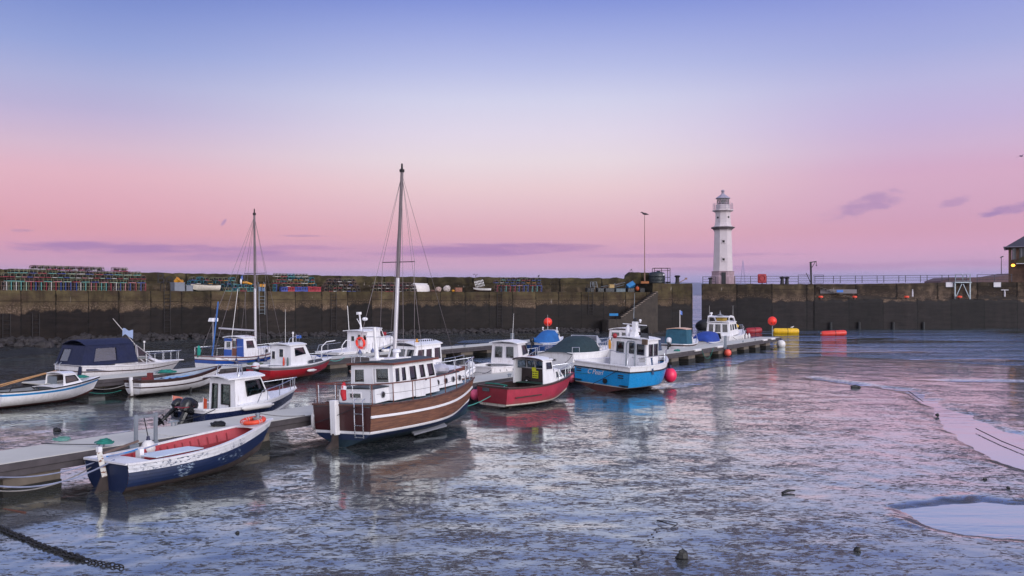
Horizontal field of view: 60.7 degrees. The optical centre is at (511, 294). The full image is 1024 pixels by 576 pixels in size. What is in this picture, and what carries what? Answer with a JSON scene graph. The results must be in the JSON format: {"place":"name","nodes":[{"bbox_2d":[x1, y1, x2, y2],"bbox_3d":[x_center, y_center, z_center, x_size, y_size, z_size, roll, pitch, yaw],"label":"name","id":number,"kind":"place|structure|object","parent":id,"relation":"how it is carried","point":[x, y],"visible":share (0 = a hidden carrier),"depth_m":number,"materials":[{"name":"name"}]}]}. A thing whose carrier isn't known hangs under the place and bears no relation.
{"place":"outdoors","nodes":[
{"label":"outdoors","id":0,"kind":"place"},
{"bbox_2d":[210,421,225,425],"bbox_3d":[-9.188,4.005,27.329,0.474,0.156,0.438,0,0,-19],"label":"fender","id":1,"kind":"object","parent":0,"point":[218,423],"visible":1,"depth_m":27.20,"materials":[{"name":"black rubber"}]},
{"bbox_2d":[349,163,466,377],"bbox_3d":[-5.037,-0.575,40.715,2.468,11.050,7.403,0,0,32],"label":"mast","id":2,"kind":"object","parent":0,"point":[422,347],"visible":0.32,"depth_m":40.47,"materials":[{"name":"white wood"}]},
{"bbox_2d":[405,349,413,356],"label":"window","id":3,"kind":"structure","parent":2,"relation":"in","point":[410,352],"depth_m":40.40,"materials":[{"name":"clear glass"}]},
{"bbox_2d":[417,349,424,355],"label":"window","id":4,"kind":"structure","parent":2,"relation":"in","point":[421,351],"depth_m":40.49,"materials":[{"name":"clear glass"}]},
{"bbox_2d":[434,347,441,358],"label":"window","id":5,"kind":"structure","parent":2,"relation":"in","point":[437,350],"depth_m":41.50,"materials":[{"name":"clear glass"}]},
{"bbox_2d":[0,331,1023,575],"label":"mud","id":6,"kind":"structure","parent":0,"point":[578,479],"depth_m":22.51,"materials":[{"name":"grey soil"}]},
{"bbox_2d":[0,371,99,408],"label":"cabin dinghy","id":7,"kind":"object","parent":6,"relation":"on","point":[71,385],"visible":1,"depth_m":39.74,"materials":[{"name":"white paint"}]},
{"bbox_2d":[0,373,46,385],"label":"oar","id":8,"kind":"object","parent":7,"relation":"on","point":[22,378],"visible":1,"depth_m":38.75,"materials":[{"name":"brown wood"}]},
{"bbox_2d":[0,370,54,386],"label":"oar","id":9,"kind":"object","parent":7,"relation":"on","point":[23,380],"visible":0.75,"depth_m":39.34,"materials":[{"name":"brown wood"}]},
{"bbox_2d":[47,376,56,383],"bbox_3d":[-21.247,4.205,40.412,0.700,0.900,0.040,-1,-1,30],"label":"cabin door","id":10,"kind":"structure","parent":7,"relation":"in","point":[50,379],"depth_m":40.36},
{"bbox_2d":[65,375,78,382],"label":"window","id":11,"kind":"structure","parent":7,"relation":"in","point":[71,378],"depth_m":40.29,"materials":[{"name":"grey glass"}]},
{"bbox_2d":[0,525,123,567],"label":"mooring chain","id":12,"kind":"object","parent":6,"relation":"on","point":[59,551],"visible":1,"depth_m":16.89,"materials":[{"name":"black metal"}]},
{"bbox_2d":[54,319,183,386],"bbox_3d":[-21.167,3.118,48.136,2.820,3.658,7.013,0,-1,32],"label":"sport cruiser","id":13,"kind":"object","parent":6,"relation":"on","point":[98,357],"visible":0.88,"depth_m":46.10,"materials":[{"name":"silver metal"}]},
{"bbox_2d":[58,348,71,361],"bbox_3d":[-23.334,3.127,45.668,0.885,0.675,0.267,0,-1,32],"label":"window","id":14,"kind":"structure","parent":13,"relation":"in","point":[65,355],"depth_m":45.68,"materials":[{"name":"grey plastic"}]},
{"bbox_2d":[93,347,117,361],"bbox_3d":[-21.332,3.115,45.834,0.149,0.732,1.399,0,0,30],"label":"window","id":15,"kind":"structure","parent":13,"relation":"in","point":[103,354],"depth_m":45.88,"materials":[{"name":"grey plastic"}]},
{"bbox_2d":[137,346,149,356],"bbox_3d":[-20.269,3.069,47.960,0.286,0.648,0.938,0,0,20],"label":"window","id":16,"kind":"structure","parent":13,"relation":"in","point":[141,352],"depth_m":47.79,"materials":[{"name":"grey glass"}]},
{"bbox_2d":[0,405,312,497],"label":"pontoon","id":17,"kind":"object","parent":6,"relation":"on","point":[42,459],"visible":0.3,"depth_m":23.35,"materials":[{"name":"concrete"}]},
{"bbox_2d":[52,436,70,440],"bbox_3d":[-12.618,4.025,24.534,0.491,0.102,0.399,0,0,0],"label":"rope heap","id":18,"kind":"object","parent":17,"relation":"on","point":[62,438],"visible":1,"depth_m":24.41,"materials":[{"name":"teal fabric"}]},
{"bbox_2d":[41,443,104,444],"bbox_3d":[-11.919,4.034,23.732,2.089,0.092,0.023,0,0,16],"label":"mooring rope","id":19,"kind":"object","parent":17,"relation":"on","point":[72,444],"visible":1,"depth_m":23.71,"materials":[{"name":"black fabric"}]},
{"bbox_2d":[128,412,158,448],"bbox_3d":[-10.283,3.835,24.357,0.160,1.030,0.905,0,0,32],"label":"pile guide","id":20,"kind":"object","parent":17,"relation":"attached to","point":[154,415],"visible":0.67,"depth_m":24.43,"materials":[{"name":"metal"}]},
{"bbox_2d":[141,418,155,452],"bbox_3d":[-10.146,3.963,24.386,0.400,1.134,0.400,0,0,0],"label":"buoy","id":21,"kind":"object","parent":20,"relation":"hanging from","point":[147,442],"visible":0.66,"depth_m":24.30,"materials":[{"name":"white plastic"}]},
{"bbox_2d":[123,365,220,396],"bbox_3d":[-17.151,4.403,44.702,1.948,1.295,5.772,-2,-1,32],"label":"open launch","id":22,"kind":"object","parent":6,"relation":"on","point":[183,381],"visible":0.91,"depth_m":43.78,"materials":[{"name":"white paint"}]},
{"bbox_2d":[141,373,153,379],"bbox_3d":[-18.086,4.071,43.416,0.500,0.425,0.350,0,0,0],"label":"fish box","id":23,"kind":"object","parent":22,"relation":"in","point":[149,376],"visible":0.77,"depth_m":43.28,"materials":[{"name":"red plastic"}]},
{"bbox_2d":[83,413,273,492],"bbox_3d":[-8.911,4.353,24.064,2.328,1.630,5.894,-2,0,35],"label":"rowing boat","id":24,"kind":"object","parent":6,"relation":"on","point":[184,458],"visible":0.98,"depth_m":23.04,"materials":[{"name":"blue paint"}]},
{"bbox_2d":[0,467,90,491],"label":"mooring rope","id":25,"kind":"object","parent":24,"relation":"attached to","point":[40,487],"visible":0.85,"depth_m":21.55,"materials":[{"name":"fabric"}]},
{"bbox_2d":[0,462,94,477],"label":"mooring rope","id":26,"kind":"object","parent":24,"relation":"attached to","point":[48,474],"visible":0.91,"depth_m":21.68,"materials":[{"name":"grey fabric"}]},
{"bbox_2d":[0,459,114,487],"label":"mooring rope","id":27,"kind":"object","parent":24,"relation":"attached to","point":[55,482],"visible":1,"depth_m":21.34,"materials":[{"name":"fabric"}]},
{"bbox_2d":[108,444,157,456],"bbox_3d":[-9.952,4.088,23.016,0.042,0.147,1.455,0,0,31],"label":"mooring rope","id":28,"kind":"object","parent":24,"relation":"on","point":[132,451],"visible":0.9,"depth_m":22.85,"materials":[{"name":"fabric"}]},
{"bbox_2d":[240,415,265,425],"bbox_3d":[-7.664,3.718,25.885,0.756,0.160,0.756,-6,7,-23],"label":"lifebuoy","id":29,"kind":"object","parent":24,"relation":"on","point":[246,421],"visible":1,"depth_m":25.65,"materials":[{"name":"orange plastic"}]},
{"bbox_2d":[158,364,296,425],"bbox_3d":[-10.143,3.789,32.103,2.089,2.596,6.084,0,0,32],"label":"pilothouse boat","id":30,"kind":"object","parent":6,"relation":"on","point":[231,394],"visible":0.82,"depth_m":31.54,"materials":[{"name":"white paint"}]},
{"bbox_2d":[241,402,279,410],"bbox_3d":[-9.064,4.020,31.714,0.200,0.200,1.860,0,0,32],"label":"fender","id":31,"kind":"object","parent":30,"relation":"hanging from","point":[256,406],"visible":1,"depth_m":31.43,"materials":[{"name":"white plastic"}]},
{"bbox_2d":[194,209,281,366],"bbox_3d":[-16.656,-0.275,54.716,2.308,10.350,6.194,0,0,32],"label":"motor sailer","id":32,"kind":"object","parent":6,"relation":"on","point":[246,347],"visible":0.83,"depth_m":53.94,"materials":[{"name":"blue paint"}]},
{"bbox_2d":[232,339,236,355],"bbox_3d":[-17.107,3.240,53.881,0.390,1.080,0.020,0,0,32],"label":"door","id":33,"kind":"structure","parent":32,"relation":"in","point":[234,350],"depth_m":53.85,"materials":[{"name":"brown wood"}]},
{"bbox_2d":[246,340,254,348],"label":"window","id":34,"kind":"structure","parent":32,"relation":"in","point":[249,343],"depth_m":53.93,"materials":[{"name":"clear glass"}]},
{"bbox_2d":[245,312,331,381],"bbox_3d":[-12.824,2.884,51.233,2.295,4.068,6.395,0,0,32],"label":"cabin boat","id":35,"kind":"object","parent":6,"relation":"on","point":[301,360],"visible":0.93,"depth_m":50.44,"materials":[{"name":"red paint"}]},
{"bbox_2d":[0,327,665,347],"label":"rock rubble","id":36,"kind":"object","parent":6,"relation":"on","point":[22,341],"visible":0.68,"depth_m":89.41,"materials":[{"name":"grey stone"}]},
{"bbox_2d":[0,269,692,340],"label":"harbour pier","id":37,"kind":"structure","parent":6,"relation":"on","point":[563,303],"depth_m":98.47,"materials":[{"name":"stone"}]},
{"bbox_2d":[2,314,10,337],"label":"wall ladder","id":38,"kind":"object","parent":37,"relation":"attached to","point":[4,329],"depth_m":73.31,"materials":[{"name":"metal"}]},
{"bbox_2d":[32,313,39,336],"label":"wall ladder","id":39,"kind":"object","parent":37,"relation":"attached to","point":[34,328],"depth_m":75.44,"materials":[{"name":"metal"}]},
{"bbox_2d":[160,281,170,334],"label":"wall ladder","id":40,"kind":"object","parent":37,"relation":"attached to","point":[170,306],"depth_m":86.06,"materials":[{"name":"metal"}]},
{"bbox_2d":[170,282,184,290],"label":"fish tub","id":41,"kind":"object","parent":37,"relation":"on","point":[177,286],"visible":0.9,"depth_m":87.43,"materials":[{"name":"white plastic"}]},
{"bbox_2d":[190,283,220,290],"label":"dinghy","id":42,"kind":"object","parent":37,"relation":"on","point":[200,287],"visible":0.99,"depth_m":89.42,"materials":[{"name":"grey paint"}]},
{"bbox_2d":[256,282,264,314],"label":"wall ladder","id":43,"kind":"object","parent":37,"relation":"attached to","point":[260,296],"depth_m":92.79,"materials":[{"name":"metal"}]},
{"bbox_2d":[328,283,336,330],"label":"wall ladder","id":44,"kind":"object","parent":37,"relation":"attached to","point":[336,308],"depth_m":97.88,"materials":[{"name":"metal"}]},
{"bbox_2d":[411,283,429,291],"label":"upturned boat","id":45,"kind":"object","parent":37,"relation":"on","point":[422,287],"visible":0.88,"depth_m":105.95,"materials":[{"name":"white paint"}]},
{"bbox_2d":[473,287,490,291],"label":"dinghy","id":46,"kind":"object","parent":37,"relation":"on","point":[482,289],"visible":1,"depth_m":108.54,"materials":[{"name":"white paint"}]},
{"bbox_2d":[495,284,501,326],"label":"wall ladder","id":47,"kind":"object","parent":37,"relation":"attached to","point":[498,305],"depth_m":108.41,"materials":[{"name":"metal"}]},
{"bbox_2d":[586,284,592,313],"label":"wall ladder","id":48,"kind":"object","parent":37,"relation":"attached to","point":[588,298],"depth_m":112.40,"materials":[{"name":"metal"}]},
{"bbox_2d":[641,216,648,283],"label":"lamp post","id":49,"kind":"object","parent":37,"relation":"on","point":[644,282],"visible":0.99,"depth_m":117.15,"materials":[{"name":"metal"}]},
{"bbox_2d":[649,271,664,282],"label":"oil tank","id":50,"kind":"object","parent":37,"relation":"on","point":[657,277],"visible":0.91,"depth_m":117.67,"materials":[{"name":"grey metal"}]},
{"bbox_2d":[652,268,669,281],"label":"tank cage","id":51,"kind":"object","parent":37,"relation":"on","point":[667,270],"visible":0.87,"depth_m":119.33,"materials":[{"name":"metal"}]},
{"bbox_2d":[315,306,392,360],"bbox_3d":[-10.845,2.818,63.356,2.558,4.102,7.948,0,1,32],"label":"patrol boat","id":52,"kind":"object","parent":6,"relation":"on","point":[352,347],"visible":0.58,"depth_m":62.83,"materials":[{"name":"white paint"}]},
{"bbox_2d":[355,337,364,348],"bbox_3d":[-10.847,3.425,62.566,0.890,0.890,0.203,0,8,32],"label":"lifebuoy","id":53,"kind":"object","parent":52,"relation":"attached to","point":[356,342],"visible":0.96,"depth_m":62.50,"materials":[{"name":"orange plastic"}]},
{"bbox_2d":[312,327,475,448],"bbox_3d":[-3.689,3.081,31.453,2.889,3.963,8.511,-3,-2,33],"label":"motor cruiser","id":54,"kind":"object","parent":6,"relation":"on","point":[391,397],"visible":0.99,"depth_m":29.52,"materials":[{"name":"brown varnished wood"},{"name":"white paint"},{"name":"clear glass"}]},
{"bbox_2d":[311,410,315,429],"bbox_3d":[-6.649,4.000,29.363,0.200,1.060,0.200,0,0,0],"label":"fender","id":55,"kind":"object","parent":54,"relation":"hanging from","point":[313,423],"visible":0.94,"depth_m":29.28,"materials":[{"name":"white plastic"}]},
{"bbox_2d":[349,393,361,398],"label":"window","id":56,"kind":"structure","parent":54,"relation":"in","point":[355,395],"depth_m":29.16,"materials":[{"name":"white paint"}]},
{"bbox_2d":[354,369,363,382],"bbox_3d":[-5.223,2.780,30.062,0.567,0.486,0.062,-3,-2,33],"label":"window","id":57,"kind":"structure","parent":54,"relation":"in","point":[358,373],"depth_m":30.11,"materials":[{"name":"grey glass"}]},
{"bbox_2d":[364,368,373,383],"bbox_3d":[-4.873,3.027,29.794,0.420,1.050,0.030,-3,-2,33],"label":"door","id":58,"kind":"structure","parent":54,"relation":"in","point":[368,372],"depth_m":29.78,"materials":[{"name":"white paint"}]},
{"bbox_2d":[375,368,389,382],"bbox_3d":[-4.375,2.719,29.521,0.623,0.510,0.062,-3,-2,33],"label":"window","id":59,"kind":"structure","parent":54,"relation":"in","point":[381,374],"depth_m":29.55,"materials":[{"name":"grey glass"}]},
{"bbox_2d":[394,367,400,381],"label":"window","id":60,"kind":"structure","parent":54,"relation":"in","point":[397,369],"depth_m":29.48,"materials":[{"name":"grey glass"}]},
{"bbox_2d":[400,366,406,380],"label":"window","id":61,"kind":"structure","parent":54,"relation":"in","point":[403,369],"depth_m":29.80,"materials":[{"name":"black glass"}]},
{"bbox_2d":[408,365,417,379],"bbox_3d":[-3.428,2.695,30.219,0.098,0.547,0.504,-3,-2,33],"label":"window","id":62,"kind":"structure","parent":54,"relation":"in","point":[411,368],"depth_m":30.26,"materials":[{"name":"black glass"}]},
{"bbox_2d":[415,380,425,396],"bbox_3d":[-3.185,3.235,30.435,0.030,0.580,0.520,-3,-2,33],"label":"door panel","id":63,"kind":"structure","parent":54,"relation":"in","point":[420,384],"depth_m":30.41,"materials":[{"name":"white wood"}]},
{"bbox_2d":[418,363,426,377],"bbox_3d":[-3.159,2.666,30.693,0.091,0.507,0.451,-3,-2,33],"label":"window","id":64,"kind":"structure","parent":54,"relation":"in","point":[421,367],"depth_m":30.73,"materials":[{"name":"black glass"}]},
{"bbox_2d":[426,362,435,376],"bbox_3d":[-2.901,2.656,31.153,0.094,0.505,0.548,-3,-2,33],"label":"window","id":65,"kind":"structure","parent":54,"relation":"in","point":[429,366],"depth_m":31.18,"materials":[{"name":"black glass"}]},
{"bbox_2d":[434,363,448,372],"bbox_3d":[-2.798,2.811,32.906,1.218,0.512,0.832,0,0,-39],"label":"tarpaulin bundle","id":66,"kind":"object","parent":54,"relation":"on","point":[441,368],"visible":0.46,"depth_m":32.66,"materials":[{"name":"white fabric"}]},
{"bbox_2d":[459,316,538,376],"bbox_3d":[-0.346,3.000,48.797,2.398,3.901,7.191,0,0,32],"label":"cabin boat","id":67,"kind":"object","parent":6,"relation":"on","point":[504,353],"visible":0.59,"depth_m":48.62,"materials":[{"name":"grey paint"}]},
{"bbox_2d":[477,355,572,408],"bbox_3d":[1.011,4.117,40.061,2.249,2.665,5.479,0,0,44],"label":"cuddy boat","id":68,"kind":"object","parent":6,"relation":"on","point":[538,379],"visible":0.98,"depth_m":39.38,"materials":[{"name":"paint"}]},
{"bbox_2d":[470,386,477,400],"bbox_3d":[-1.605,4.365,39.266,0.569,0.757,0.494,0,0,0],"label":"buoy","id":69,"kind":"object","parent":68,"relation":"hanging from","point":[474,395],"visible":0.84,"depth_m":39.09,"materials":[{"name":"plastic"}]},
{"bbox_2d":[538,335,609,364],"bbox_3d":[4.691,3.785,56.961,2.799,2.330,7.806,0,0,32],"label":"sport cruiser","id":70,"kind":"object","parent":6,"relation":"on","point":[576,347],"visible":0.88,"depth_m":54.65,"materials":[{"name":"white paint"}]},
{"bbox_2d":[573,295,668,391],"bbox_3d":[6.587,2.453,46.813,3.809,5.100,5.924,4,3,44],"label":"fishing boat","id":71,"kind":"object","parent":6,"relation":"on","point":[630,349],"visible":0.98,"depth_m":45.70,"materials":[{"name":"blue paint"}]},
{"bbox_2d":[568,366,574,382],"bbox_3d":[3.204,4.034,46.423,0.668,1.237,0.540,0,0,0],"label":"buoy","id":72,"kind":"object","parent":71,"relation":"hanging from","point":[572,377],"visible":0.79,"depth_m":46.24,"materials":[{"name":"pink plastic"}]},
{"bbox_2d":[664,360,676,382],"bbox_3d":[8.689,4.168,48.054,0.740,1.304,0.740,0,0,0],"label":"buoy","id":73,"kind":"object","parent":71,"relation":"hanging from","point":[670,375],"visible":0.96,"depth_m":47.80,"materials":[{"name":"plastic"}]},
{"bbox_2d":[675,548,688,559],"bbox_3d":[3.172,4.909,16.343,0.256,0.360,0.125,0,0,0],"label":"stone","id":74,"kind":"object","parent":6,"relation":"on","point":[682,554],"visible":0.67,"depth_m":16.31,"materials":[{"name":"grey stone"}]},
{"bbox_2d":[701,282,1023,328],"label":"lighthouse pier","id":75,"kind":"structure","parent":6,"relation":"on","point":[987,305],"depth_m":128.69,"materials":[{"name":"concrete"}]},
{"bbox_2d":[711,190,734,283],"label":"lighthouse","id":76,"kind":"object","parent":75,"relation":"on","point":[722,271],"visible":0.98,"depth_m":129.91,"materials":[{"name":"paint"}]},
{"bbox_2d":[721,272,725,283],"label":"door","id":77,"kind":"structure","parent":76,"relation":"in","point":[723,274],"depth_m":129.22,"materials":[{"name":"black paint"}]},
{"bbox_2d":[758,274,765,283],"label":"lifebuoy housing","id":78,"kind":"object","parent":75,"relation":"on","point":[762,278],"visible":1,"depth_m":127.45,"materials":[{"name":"red plastic"}]},
{"bbox_2d":[734,276,798,283],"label":"railing","id":79,"kind":"object","parent":75,"relation":"on","point":[750,281],"visible":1,"depth_m":128.47,"materials":[{"name":"grey metal"}]},
{"bbox_2d":[806,261,816,283],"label":"davit","id":80,"kind":"object","parent":75,"relation":"on","point":[810,279],"visible":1,"depth_m":127.81,"materials":[{"name":"metal"}]},
{"bbox_2d":[820,289,856,292],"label":"notice panel","id":81,"kind":"object","parent":75,"relation":"attached to","point":[840,291],"visible":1,"depth_m":129.29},
{"bbox_2d":[815,275,966,282],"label":"railing","id":82,"kind":"object","parent":75,"relation":"on","point":[883,280],"visible":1,"depth_m":130.66,"materials":[{"name":"grey metal"}]},
{"bbox_2d":[953,274,971,298],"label":"steel gantry","id":83,"kind":"object","parent":75,"relation":"on","point":[955,294],"visible":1,"depth_m":130.51,"materials":[{"name":"white metal"}]},
{"bbox_2d":[977,274,1011,281],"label":"railing","id":84,"kind":"object","parent":75,"relation":"on","point":[994,279],"visible":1,"depth_m":130.96,"materials":[{"name":"grey metal"}]},
{"bbox_2d":[1003,236,1023,281],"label":"stone building","id":85,"kind":"structure","parent":75,"relation":"on","point":[1015,249],"depth_m":132.47,"materials":[{"name":"stone"}]},
{"bbox_2d":[0,0,1023,283],"label":"sky","id":86,"kind":"structure","parent":0,"point":[862,139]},
{"bbox_2d":[669,282,748,295],"bbox_3d":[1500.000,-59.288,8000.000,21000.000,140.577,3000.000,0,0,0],"label":"hills","id":87,"kind":"structure","parent":0,"point":[697,289],"depth_m":7240.49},
{"bbox_2d":[454,296,1023,539],"bbox_3d":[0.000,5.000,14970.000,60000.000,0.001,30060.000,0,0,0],"label":"water","id":88,"kind":"structure","parent":0,"point":[990,347],"depth_m":69.92,"materials":[{"name":"liquid"}]},
{"bbox_2d":[21,340,529,399],"bbox_3d":[-9.617,4.700,60.806,2.060,1.200,47.550,0,0,32],"label":"pontoon","id":89,"kind":"object","parent":88,"relation":"on","point":[114,381],"visible":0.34,"depth_m":55.97,"materials":[{"name":"concrete"}]},
{"bbox_2d":[157,369,176,372],"bbox_3d":[-18.114,3.976,45.775,0.957,0.169,0.865,0,0,-44],"label":"rope heap","id":90,"kind":"object","parent":89,"relation":"on","point":[167,371],"visible":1,"depth_m":45.52,"materials":[{"name":"teal fabric"}]},
{"bbox_2d":[544,318,551,325],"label":"marker ball","id":91,"kind":"object","parent":89,"relation":"attached to","point":[547,321],"visible":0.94,"depth_m":79.84,"materials":[{"name":"plastic"}]},
{"bbox_2d":[526,327,562,352],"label":"covered boat","id":92,"kind":"object","parent":88,"relation":"on","point":[548,339],"visible":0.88,"depth_m":75.30,"materials":[{"name":"blue fabric"}]},
{"bbox_2d":[599,327,639,356],"bbox_3d":[8.638,3.660,63.865,2.399,2.680,6.118,0,0,32],"label":"cabin boat","id":93,"kind":"object","parent":88,"relation":"on","point":[620,331],"visible":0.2,"depth_m":62.69,"materials":[{"name":"white paint"}]},
{"bbox_2d":[461,337,779,390],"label":"pontoon","id":94,"kind":"object","parent":88,"relation":"on","point":[689,354],"visible":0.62,"depth_m":66.70,"materials":[{"name":"concrete"}]},
{"bbox_2d":[768,317,776,337],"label":"marker ball","id":95,"kind":"object","parent":94,"relation":"attached to","point":[772,321],"visible":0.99,"depth_m":82.98,"materials":[{"name":"plastic"}]},
{"bbox_2d":[777,338,785,346],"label":"buoy","id":96,"kind":"object","parent":94,"relation":"hanging from","point":[780,342],"visible":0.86,"depth_m":83.49,"materials":[{"name":"white plastic"}]},
{"bbox_2d":[661,311,697,349],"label":"covered boat","id":97,"kind":"object","parent":88,"relation":"on","point":[680,337],"visible":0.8,"depth_m":70.75,"materials":[{"name":"teal fabric"}]},
{"bbox_2d":[693,331,720,344],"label":"covered dinghy","id":98,"kind":"object","parent":88,"relation":"on","point":[706,337],"visible":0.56,"depth_m":75.55,"materials":[{"name":"blue fabric"}]},
{"bbox_2d":[695,319,710,329],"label":"buoy","id":99,"kind":"object","parent":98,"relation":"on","point":[701,325],"visible":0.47,"depth_m":123.35,"materials":[{"name":"black plastic"}]},
{"bbox_2d":[707,312,744,341],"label":"motor cruiser","id":100,"kind":"object","parent":88,"relation":"on","point":[724,326],"visible":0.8,"depth_m":81.47,"materials":[{"name":"white paint"}]},
{"bbox_2d":[715,324,720,332],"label":"window","id":101,"kind":"structure","parent":100,"relation":"in","point":[717,326],"depth_m":81.26,"materials":[{"name":"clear glass"}]},
{"bbox_2d":[722,324,727,332],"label":"window","id":102,"kind":"structure","parent":100,"relation":"in","point":[724,326],"depth_m":80.91,"materials":[{"name":"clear glass"}]},
{"bbox_2d":[745,327,761,332],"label":"mooring float","id":103,"kind":"object","parent":88,"relation":"on","point":[754,330],"visible":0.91,"depth_m":113.64,"materials":[{"name":"red plastic"}]},
{"bbox_2d":[773,328,798,333],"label":"mooring float","id":104,"kind":"object","parent":88,"relation":"on","point":[785,330],"visible":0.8,"depth_m":111.89,"materials":[{"name":"yellow plastic"}]},
{"bbox_2d":[820,330,846,335],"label":"mooring float","id":105,"kind":"object","parent":88,"relation":"on","point":[835,333],"visible":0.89,"depth_m":107.02,"materials":[{"name":"red plastic"}]},
{"bbox_2d":[924,273,1007,282],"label":"shed","id":106,"kind":"structure","parent":0,"point":[943,280],"depth_m":150.00,"materials":[{"name":"fabric"}]},
{"bbox_3d":[-11.049,4.016,23.537,0.048,0.168,0.407,0,0,32],"label":"cleat","id":107,"kind":"object","parent":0,"visible":0},
{"bbox_2d":[94,438,114,444],"bbox_3d":[-10.975,3.929,23.545,0.516,0.144,0.399,0,0,0],"label":"rope heap","id":108,"kind":"object","parent":107,"relation":"on","point":[105,441],"visible":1,"depth_m":23.44,"materials":[{"name":"teal fabric"}]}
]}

